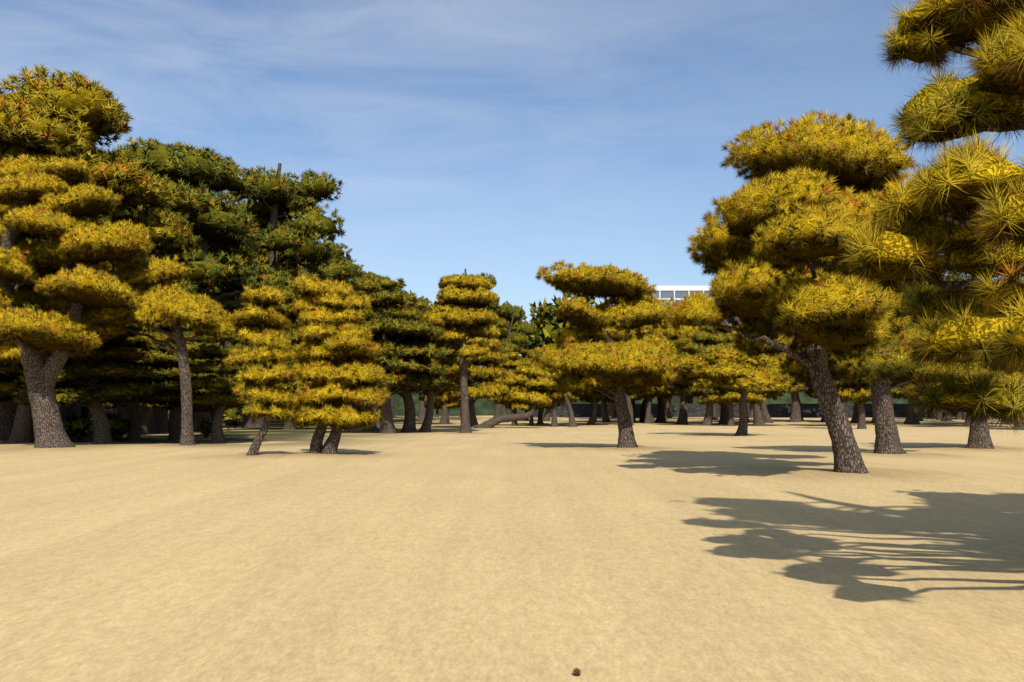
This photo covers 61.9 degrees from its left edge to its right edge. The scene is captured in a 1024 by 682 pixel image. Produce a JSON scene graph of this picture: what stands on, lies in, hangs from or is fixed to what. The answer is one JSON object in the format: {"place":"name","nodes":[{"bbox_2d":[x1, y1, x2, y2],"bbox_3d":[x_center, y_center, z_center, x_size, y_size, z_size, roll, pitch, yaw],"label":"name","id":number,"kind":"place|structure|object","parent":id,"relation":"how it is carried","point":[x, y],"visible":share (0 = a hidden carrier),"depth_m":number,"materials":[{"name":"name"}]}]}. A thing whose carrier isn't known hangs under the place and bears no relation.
{"place":"outdoors","nodes":[
{"label":"outdoors","id":0,"kind":"place"},
{"bbox_2d":[0,416,1023,681],"bbox_3d":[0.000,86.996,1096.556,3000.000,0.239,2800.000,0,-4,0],"label":"lawn ground","id":1,"kind":"structure","parent":0,"point":[696,550],"depth_m":8.41,"materials":[{"name":"sand"}]},
{"bbox_2d":[0,333,21,401],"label":"pine","id":2,"kind":"object","parent":1,"relation":"on","point":[3,397],"visible":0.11,"depth_m":36.71,"materials":[{"name":"green plant"}]},
{"bbox_2d":[0,278,57,332],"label":"pine","id":3,"kind":"object","parent":1,"relation":"on","point":[27,306],"visible":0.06,"depth_m":32.07,"materials":[{"name":"green plant"}]},
{"bbox_2d":[0,339,114,440],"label":"pine","id":4,"kind":"object","parent":1,"relation":"on","point":[14,386],"visible":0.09,"depth_m":34.16,"materials":[{"name":"green plant"}]},
{"bbox_2d":[0,71,134,439],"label":"pine","id":5,"kind":"object","parent":1,"relation":"on","point":[55,119],"visible":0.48,"depth_m":37.17,"materials":[{"name":"yellow plant"}]},
{"bbox_2d":[0,64,156,433],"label":"pine","id":6,"kind":"object","parent":1,"relation":"on","point":[105,173],"visible":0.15,"depth_m":39.26,"materials":[{"name":"yellow plant"}]},
{"bbox_2d":[6,215,153,442],"bbox_3d":[-18.483,-1.026,35.892,6.846,11.179,5.748,4,-6,-39],"label":"pine","id":7,"kind":"object","parent":1,"relation":"on","point":[22,430],"visible":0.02,"depth_m":34.81,"materials":[{"name":"brown plant"}]},
{"bbox_2d":[11,327,165,443],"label":"pine","id":8,"kind":"object","parent":1,"relation":"on","point":[95,394],"visible":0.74,"depth_m":33.69,"materials":[{"name":"green plant"}]},
{"bbox_2d":[64,409,125,441],"bbox_3d":[-17.797,3.667,36.339,2.760,1.541,1.912,0,-4,0],"label":"shrub","id":9,"kind":"object","parent":1,"relation":"on","point":[81,425],"visible":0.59,"depth_m":36.01,"materials":[{"name":"green plant"}]},
{"bbox_2d":[0,153,190,447],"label":"pine","id":10,"kind":"object","parent":1,"relation":"on","point":[41,198],"visible":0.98,"depth_m":29.55,"materials":[{"name":"yellow plant"}]},
{"bbox_2d":[81,402,121,411],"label":"pine","id":11,"kind":"object","parent":1,"relation":"on","point":[106,405],"visible":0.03,"depth_m":55.75,"materials":[{"name":"green plant"}]},
{"bbox_2d":[41,112,194,437],"bbox_3d":[-20.920,-3.267,43.556,9.188,17.117,10.642,-1,-5,15],"label":"pine","id":12,"kind":"object","parent":1,"relation":"on","point":[165,229],"visible":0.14,"depth_m":42.71,"materials":[{"name":"green plant"}]},
{"bbox_2d":[112,414,129,438],"bbox_3d":[-18.406,4.037,39.552,2.011,1.482,1.580,-2,-5,28],"label":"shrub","id":13,"kind":"object","parent":1,"relation":"on","point":[126,422],"visible":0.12,"depth_m":39.27,"materials":[{"name":"plant"}]},
{"bbox_2d":[105,250,159,414],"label":"pine","id":14,"kind":"object","parent":1,"relation":"on","point":[111,410],"depth_m":68.29,"materials":[{"name":"green plant"}]},
{"bbox_2d":[103,324,172,439],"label":"pine","id":15,"kind":"object","parent":1,"relation":"on","point":[134,432],"visible":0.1,"depth_m":38.55,"materials":[{"name":"green plant"}]},
{"bbox_2d":[122,366,170,434],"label":"pine","id":16,"kind":"object","parent":1,"relation":"on","point":[144,419],"visible":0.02,"depth_m":46.98,"materials":[{"name":"brown plant"}]},
{"bbox_2d":[81,281,237,444],"bbox_3d":[-13.572,0.921,32.364,6.366,6.731,5.471,0,-4,0],"label":"pine","id":17,"kind":"object","parent":1,"relation":"on","point":[173,307],"visible":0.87,"depth_m":31.24,"materials":[{"name":"yellow plant"}]},
{"bbox_2d":[133,330,192,433],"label":"pine","id":18,"kind":"object","parent":1,"relation":"on","point":[152,428],"depth_m":48.62,"materials":[{"name":"brown plant"}]},
{"bbox_2d":[132,205,203,432],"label":"pine","id":19,"kind":"object","parent":1,"relation":"on","point":[160,417],"visible":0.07,"depth_m":50.41,"materials":[{"name":"green plant"}]},
{"bbox_2d":[124,323,239,439],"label":"pine","id":20,"kind":"object","parent":1,"relation":"on","point":[169,394],"visible":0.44,"depth_m":38.56,"materials":[{"name":"green plant"}]},
{"bbox_2d":[158,255,219,417],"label":"pine","id":21,"kind":"object","parent":1,"relation":"on","point":[210,290],"depth_m":75.92,"materials":[{"name":"green plant"}]},
{"bbox_2d":[105,135,294,429],"bbox_3d":[-22.365,-3.269,56.946,14.083,19.169,15.022,0,-2,16],"label":"pine","id":22,"kind":"object","parent":1,"relation":"on","point":[203,176],"visible":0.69,"depth_m":53.47,"materials":[{"name":"green plant"}]},
{"bbox_2d":[165,342,238,437],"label":"pine","id":23,"kind":"object","parent":1,"relation":"on","point":[211,411],"visible":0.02,"depth_m":41.65,"materials":[{"name":"green plant"}]},
{"bbox_2d":[197,415,211,437],"bbox_3d":[-15.063,4.274,42.139,1.121,1.231,0.964,0,-4,0],"label":"shrub","id":24,"kind":"object","parent":1,"relation":"on","point":[205,428],"visible":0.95,"depth_m":41.99,"materials":[{"name":"green plant"}]},
{"bbox_2d":[178,331,271,443],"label":"pine","id":25,"kind":"object","parent":1,"relation":"on","point":[224,400],"visible":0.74,"depth_m":35.37,"materials":[{"name":"green plant"}]},
{"bbox_2d":[223,408,242,431],"bbox_3d":[-16.524,4.450,50.251,1.338,2.141,1.405,4,-6,-42],"label":"shrub","id":26,"kind":"object","parent":1,"relation":"on","point":[231,417],"visible":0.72,"depth_m":50.07,"materials":[{"name":"green plant"}]},
{"bbox_2d":[215,208,267,425],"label":"pine","id":27,"kind":"object","parent":1,"relation":"on","point":[227,343],"depth_m":69.39,"materials":[{"name":"green plant"}]},
{"bbox_2d":[210,200,290,421],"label":"pine","id":28,"kind":"object","parent":1,"relation":"on","point":[239,204],"visible":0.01,"depth_m":76.46,"materials":[{"name":"green plant"}]},
{"bbox_2d":[220,284,304,455],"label":"pine","id":29,"kind":"object","parent":1,"relation":"on","point":[257,383],"visible":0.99,"depth_m":24.11,"materials":[{"name":"yellow plant"}]},
{"bbox_2d":[196,163,346,427],"bbox_3d":[-17.469,-3.295,64.054,8.728,20.582,12.975,-3,-5,30],"label":"pine","id":30,"kind":"object","parent":1,"relation":"on","point":[286,246],"visible":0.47,"depth_m":63.56,"materials":[{"name":"green plant"}]},
{"bbox_2d":[237,285,326,429],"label":"pine","id":31,"kind":"object","parent":1,"relation":"on","point":[285,305],"visible":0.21,"depth_m":54.16,"materials":[{"name":"green plant"}]},
{"bbox_2d":[235,247,337,425],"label":"pine","id":32,"kind":"object","parent":1,"relation":"on","point":[268,252],"visible":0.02,"depth_m":70.47,"materials":[{"name":"green plant"}]},
{"bbox_2d":[298,240,363,411],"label":"pine","id":33,"kind":"object","parent":1,"relation":"on","point":[338,269],"visible":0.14,"depth_m":90.77,"materials":[{"name":"green plant"}]},
{"bbox_2d":[289,275,392,453],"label":"pine","id":34,"kind":"object","parent":1,"relation":"on","point":[331,333],"visible":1,"depth_m":25.25,"materials":[{"name":"yellow plant"}]},
{"bbox_2d":[339,258,364,284],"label":"pine","id":35,"kind":"object","parent":1,"relation":"on","point":[359,268],"visible":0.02,"depth_m":103.51,"materials":[{"name":"green plant"}]},
{"bbox_2d":[351,290,379,430],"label":"pine","id":36,"kind":"object","parent":1,"relation":"on","point":[372,428],"depth_m":55.79,"materials":[{"name":"green plant"}]},
{"bbox_2d":[358,270,381,278],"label":"pine","id":37,"kind":"object","parent":1,"relation":"on","point":[369,273],"visible":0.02,"depth_m":112.41,"materials":[{"name":"green plant"}]},
{"bbox_2d":[372,404,379,423],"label":"pine","id":38,"kind":"object","parent":1,"relation":"on","point":[377,421],"depth_m":76.39,"materials":[{"name":"green plant"}]},
{"bbox_2d":[373,275,405,292],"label":"pine","id":39,"kind":"object","parent":1,"relation":"on","point":[397,289],"visible":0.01,"depth_m":89.65,"materials":[{"name":"green plant"}]},
{"bbox_2d":[339,274,456,433],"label":"pine","id":40,"kind":"object","parent":1,"relation":"on","point":[388,324],"visible":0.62,"depth_m":48.06,"materials":[{"name":"green plant"}]},
{"bbox_2d":[391,291,406,417],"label":"pine","id":41,"kind":"object","parent":1,"relation":"on","point":[392,402],"depth_m":128.06,"materials":[{"name":"brown plant"}]},
{"bbox_2d":[377,291,446,432],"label":"pine","id":42,"kind":"object","parent":1,"relation":"on","point":[409,424],"visible":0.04,"depth_m":51.94,"materials":[{"name":"brown plant"}]},
{"bbox_2d":[410,290,435,421],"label":"pine","id":43,"kind":"object","parent":1,"relation":"on","point":[426,302],"visible":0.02,"depth_m":92.16,"materials":[{"name":"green plant"}]},
{"bbox_2d":[395,303,473,432],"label":"pine","id":44,"kind":"object","parent":1,"relation":"on","point":[425,427],"visible":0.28,"depth_m":51.84,"materials":[{"name":"green plant"}]},
{"bbox_2d":[418,392,460,423],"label":"pine","id":45,"kind":"object","parent":1,"relation":"on","point":[439,405],"visible":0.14,"depth_m":75.57,"materials":[{"name":"green plant"}]},
{"bbox_2d":[439,352,457,424],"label":"pine","id":46,"kind":"object","parent":1,"relation":"on","point":[444,419],"depth_m":74.99,"materials":[{"name":"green plant"}]},
{"bbox_2d":[422,273,500,432],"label":"pine","id":47,"kind":"object","parent":1,"relation":"on","point":[460,323],"visible":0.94,"depth_m":49.18,"materials":[{"name":"yellow plant"}]},
{"bbox_2d":[424,337,517,427],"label":"pine","id":48,"kind":"object","parent":1,"relation":"on","point":[489,374],"visible":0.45,"depth_m":60.92,"materials":[{"name":"yellow plant"}]},
{"bbox_2d":[449,268,500,419],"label":"pine","id":49,"kind":"object","parent":1,"relation":"on","point":[493,280],"visible":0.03,"depth_m":102.75,"materials":[{"name":"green plant"}]},
{"bbox_2d":[476,350,533,425],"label":"pine","id":50,"kind":"object","parent":1,"relation":"on","point":[514,357],"visible":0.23,"depth_m":69.88,"materials":[{"name":"yellow plant"}]},
{"bbox_2d":[489,345,520,422],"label":"pine","id":51,"kind":"object","parent":1,"relation":"on","point":[505,350],"visible":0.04,"depth_m":84.05,"materials":[{"name":"yellow plant"}]},
{"bbox_2d":[475,365,555,427],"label":"leaning pine","id":52,"kind":"object","parent":1,"relation":"on","point":[526,376],"visible":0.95,"depth_m":60.15,"materials":[{"name":"yellow plant"}]},
{"bbox_2d":[493,301,538,416],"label":"pine","id":53,"kind":"object","parent":1,"relation":"on","point":[514,315],"visible":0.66,"depth_m":113.75,"materials":[{"name":"green plant"}]},
{"bbox_2d":[139,366,908,415],"bbox_3d":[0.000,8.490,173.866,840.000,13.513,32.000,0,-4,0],"label":"hedge","id":54,"kind":"object","parent":1,"relation":"on","point":[484,407],"visible":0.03,"depth_m":159.36,"materials":[{"name":"green plant"}]},
{"bbox_2d":[520,348,535,420],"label":"pine","id":55,"kind":"object","parent":1,"relation":"on","point":[524,353],"visible":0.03,"depth_m":100.56,"materials":[{"name":"green plant"}]},
{"bbox_2d":[505,365,552,425],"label":"pine","id":56,"kind":"object","parent":1,"relation":"on","point":[522,407],"visible":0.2,"depth_m":69.23,"materials":[{"name":"yellow plant"}]},
{"bbox_2d":[525,345,550,420],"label":"pine","id":57,"kind":"object","parent":1,"relation":"on","point":[547,415],"visible":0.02,"depth_m":91.56,"materials":[{"name":"yellow plant"}]},
{"bbox_2d":[534,363,564,424],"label":"pine","id":58,"kind":"object","parent":1,"relation":"on","point":[540,420],"visible":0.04,"depth_m":73.79,"materials":[{"name":"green plant"}]},
{"bbox_2d":[533,343,576,426],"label":"pine","id":59,"kind":"object","parent":1,"relation":"on","point":[551,374],"visible":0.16,"depth_m":66.99,"materials":[{"name":"yellow plant"}]},
{"bbox_2d":[528,344,592,426],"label":"pine","id":60,"kind":"object","parent":1,"relation":"on","point":[555,398],"visible":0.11,"depth_m":67.19,"materials":[{"name":"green plant"}]},
{"bbox_2d":[572,668,581,675],"bbox_3d":[0.362,1.849,4.763,0.057,0.048,0.057,-2,-5,28],"label":"pine cone","id":61,"kind":"object","parent":1,"relation":"on","point":[577,671],"visible":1,"depth_m":4.76,"materials":[{"name":"brown"}]},
{"bbox_2d":[571,389,613,424],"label":"pine","id":62,"kind":"object","parent":1,"relation":"on","point":[594,397],"visible":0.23,"depth_m":72.56,"materials":[{"name":"green plant"}]},
{"bbox_2d":[601,401,611,422],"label":"pine","id":63,"kind":"object","parent":1,"relation":"on","point":[605,417],"depth_m":83.78,"materials":[{"name":"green plant"}]},
{"bbox_2d":[535,258,679,447],"bbox_3d":[3.395,0.632,29.983,5.332,6.955,6.331,0,-4,0],"label":"pine","id":64,"kind":"object","parent":1,"relation":"on","point":[610,346],"visible":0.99,"depth_m":29.31,"materials":[{"name":"yellow plant"}]},
{"bbox_2d":[607,403,613,419],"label":"pine","id":65,"kind":"object","parent":1,"relation":"on","point":[610,409],"depth_m":110.84,"materials":[{"name":"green plant"}]},
{"bbox_2d":[602,392,643,402],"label":"pine","id":66,"kind":"object","parent":1,"relation":"on","point":[633,398],"visible":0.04,"depth_m":79.90,"materials":[{"name":"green plant"}]},
{"bbox_2d":[631,400,635,420],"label":"pine","id":67,"kind":"object","parent":1,"relation":"on","point":[634,407],"visible":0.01,"depth_m":93.33,"materials":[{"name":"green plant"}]},
{"bbox_2d":[639,398,646,421],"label":"pine","id":68,"kind":"object","parent":1,"relation":"on","point":[643,410],"depth_m":89.68,"materials":[{"name":"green plant"}]},
{"bbox_2d":[625,325,664,424],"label":"pine","id":69,"kind":"object","parent":1,"relation":"on","point":[649,330],"visible":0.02,"depth_m":70.75,"materials":[{"name":"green plant"}]},
{"bbox_2d":[631,333,672,423],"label":"pine","id":70,"kind":"object","parent":1,"relation":"on","point":[659,392],"visible":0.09,"depth_m":79.96,"materials":[{"name":"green plant"}]},
{"bbox_2d":[646,329,675,422],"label":"pine","id":71,"kind":"object","parent":1,"relation":"on","point":[652,419],"depth_m":81.50,"materials":[{"name":"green plant"}]},
{"bbox_2d":[647,319,675,421],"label":"pine","id":72,"kind":"object","parent":1,"relation":"on","point":[661,412],"visible":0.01,"depth_m":86.89,"materials":[{"name":"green plant"}]},
{"bbox_2d":[666,398,672,418],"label":"pine","id":73,"kind":"object","parent":1,"relation":"on","point":[668,414],"visible":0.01,"depth_m":111.75,"materials":[{"name":"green plant"}]},
{"bbox_2d":[672,323,692,403],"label":"pine","id":74,"kind":"object","parent":1,"relation":"on","point":[690,400],"depth_m":139.42,"materials":[{"name":"brown plant"}]},
{"bbox_2d":[648,323,721,423],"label":"pine","id":75,"kind":"object","parent":1,"relation":"on","point":[676,337],"visible":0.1,"depth_m":77.90,"materials":[{"name":"yellow plant"}]},
{"bbox_2d":[433,292,943,365],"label":"forest","id":76,"kind":"object","parent":1,"relation":"on","point":[548,322],"visible":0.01,"depth_m":176.88,"materials":[{"name":"plant"}]},
{"bbox_2d":[652,286,740,322],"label":"office building","id":77,"kind":"structure","parent":1,"relation":"on","point":[674,292],"depth_m":422.94,"materials":[{"name":"white glass"}]},
{"bbox_2d":[666,322,741,425],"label":"pine","id":78,"kind":"object","parent":1,"relation":"on","point":[703,340],"visible":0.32,"depth_m":69.84,"materials":[{"name":"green plant"}]},
{"bbox_2d":[674,325,741,424],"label":"pine","id":79,"kind":"object","parent":1,"relation":"on","point":[724,414],"visible":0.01,"depth_m":78.38,"materials":[{"name":"brown plant"}]},
{"bbox_2d":[713,404,717,419],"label":"pine","id":80,"kind":"object","parent":1,"relation":"on","point":[715,417],"visible":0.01,"depth_m":104.60,"materials":[{"name":"brown plant"}]},
{"bbox_2d":[696,342,766,425],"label":"pine","id":81,"kind":"object","parent":1,"relation":"on","point":[728,399],"visible":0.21,"depth_m":68.57,"materials":[{"name":"yellow plant"}]},
{"bbox_2d":[672,343,794,435],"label":"pine","id":82,"kind":"object","parent":1,"relation":"on","point":[763,375],"visible":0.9,"depth_m":44.62,"materials":[{"name":"yellow plant"}]},
{"bbox_2d":[524,404,957,417],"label":"wall","id":83,"kind":"structure","parent":1,"relation":"on","point":[698,410],"depth_m":132.10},
{"bbox_2d":[748,403,753,417],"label":"pine","id":84,"kind":"object","parent":1,"relation":"on","point":[751,411],"visible":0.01,"depth_m":118.12,"materials":[{"name":"brown plant"}]},
{"bbox_2d":[737,317,781,422],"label":"pine","id":85,"kind":"object","parent":1,"relation":"on","point":[766,417],"visible":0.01,"depth_m":83.33,"materials":[{"name":"brown plant"}]},
{"bbox_2d":[748,379,787,400],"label":"pine","id":86,"kind":"object","parent":1,"relation":"on","point":[775,396],"visible":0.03,"depth_m":84.32,"materials":[{"name":"green plant"}]},
{"bbox_2d":[734,338,805,425],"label":"pine","id":87,"kind":"object","parent":1,"relation":"on","point":[758,420],"visible":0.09,"depth_m":71.30,"materials":[{"name":"yellow plant"}]},
{"bbox_2d":[789,381,801,421],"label":"pine","id":88,"kind":"object","parent":1,"relation":"on","point":[795,416],"depth_m":91.42,"materials":[{"name":"brown plant"}]},
{"bbox_2d":[799,398,803,420],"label":"pine","id":89,"kind":"object","parent":1,"relation":"on","point":[801,411],"visible":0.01,"depth_m":95.86,"materials":[{"name":"brown plant"}]},
{"bbox_2d":[661,109,943,473],"bbox_3d":[6.255,-0.888,18.651,5.049,8.326,8.719,-3,-6,37],"label":"pine","id":90,"kind":"object","parent":1,"relation":"on","point":[770,247],"visible":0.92,"depth_m":17.49,"materials":[{"name":"yellow plant"}]},
{"bbox_2d":[802,383,824,421],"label":"pine","id":91,"kind":"object","parent":1,"relation":"on","point":[809,390],"visible":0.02,"depth_m":92.08,"materials":[{"name":"green plant"}]},
{"bbox_2d":[811,384,870,403],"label":"pine","id":92,"kind":"object","parent":1,"relation":"on","point":[813,395],"visible":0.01,"depth_m":70.05,"materials":[{"name":"yellow plant"}]},
{"bbox_2d":[835,378,870,428],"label":"pine","id":93,"kind":"object","parent":1,"relation":"on","point":[858,395],"visible":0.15,"depth_m":57.59,"materials":[{"name":"yellow plant"}]},
{"bbox_2d":[850,382,903,422],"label":"pine","id":94,"kind":"object","parent":1,"relation":"on","point":[854,419],"visible":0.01,"depth_m":86.97,"materials":[{"name":"brown plant"}]},
{"bbox_2d":[862,382,900,424],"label":"pine","id":95,"kind":"object","parent":1,"relation":"on","point":[895,391],"visible":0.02,"depth_m":72.83,"materials":[{"name":"yellow plant"}]},
{"bbox_2d":[892,384,922,420],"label":"pine","id":96,"kind":"object","parent":1,"relation":"on","point":[902,396],"depth_m":94.05,"materials":[{"name":"green plant"}]},
{"bbox_2d":[902,381,913,423],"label":"pine","id":97,"kind":"object","parent":1,"relation":"on","point":[909,418],"depth_m":79.43,"materials":[{"name":"brown plant"}]},
{"bbox_2d":[913,403,919,423],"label":"pine","id":98,"kind":"object","parent":1,"relation":"on","point":[916,420],"depth_m":79.69,"materials":[{"name":"brown plant"}]},
{"bbox_2d":[871,276,980,453],"bbox_3d":[11.911,0.010,26.930,5.542,7.769,5.234,2,-5,-23],"label":"pine","id":99,"kind":"object","parent":1,"relation":"on","point":[887,439],"visible":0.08,"depth_m":25.94,"materials":[{"name":"yellow plant"}]},
{"bbox_2d":[834,0,1023,435],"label":"pine","id":100,"kind":"object","parent":1,"relation":"on","point":[961,212],"visible":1,"depth_m":6.01,"materials":[{"name":"yellow plant"}]},
{"bbox_2d":[927,407,935,417],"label":"pine","id":101,"kind":"object","parent":1,"relation":"on","point":[929,414],"depth_m":122.48,"materials":[{"name":"brown plant"}]},
{"bbox_2d":[924,318,944,419],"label":"pine","id":102,"kind":"object","parent":1,"relation":"on","point":[939,416],"depth_m":101.50,"materials":[{"name":"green plant"}]},
{"bbox_2d":[940,411,951,421],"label":"pine","id":103,"kind":"object","parent":1,"relation":"on","point":[946,418],"depth_m":88.72,"materials":[{"name":"brown plant"}]},
{"bbox_2d":[955,411,961,419],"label":"pine","id":104,"kind":"object","parent":1,"relation":"on","point":[958,416],"depth_m":110.00,"materials":[{"name":"brown plant"}]},
{"bbox_2d":[899,362,1023,448],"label":"pine","id":105,"kind":"object","parent":1,"relation":"on","point":[979,438],"visible":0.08,"depth_m":29.61,"materials":[{"name":"yellow plant"}]},
{"bbox_2d":[963,412,970,425],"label":"pine","id":106,"kind":"object","parent":1,"relation":"on","point":[965,424],"depth_m":71.26,"materials":[{"name":"brown plant"}]},
{"bbox_2d":[1014,416,1023,427],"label":"pine","id":107,"kind":"object","parent":1,"relation":"on","point":[1018,424],"depth_m":62.49,"materials":[{"name":"green plant"}]},
{"bbox_2d":[0,0,1023,366],"label":"sky","id":108,"kind":"structure","parent":0,"point":[505,140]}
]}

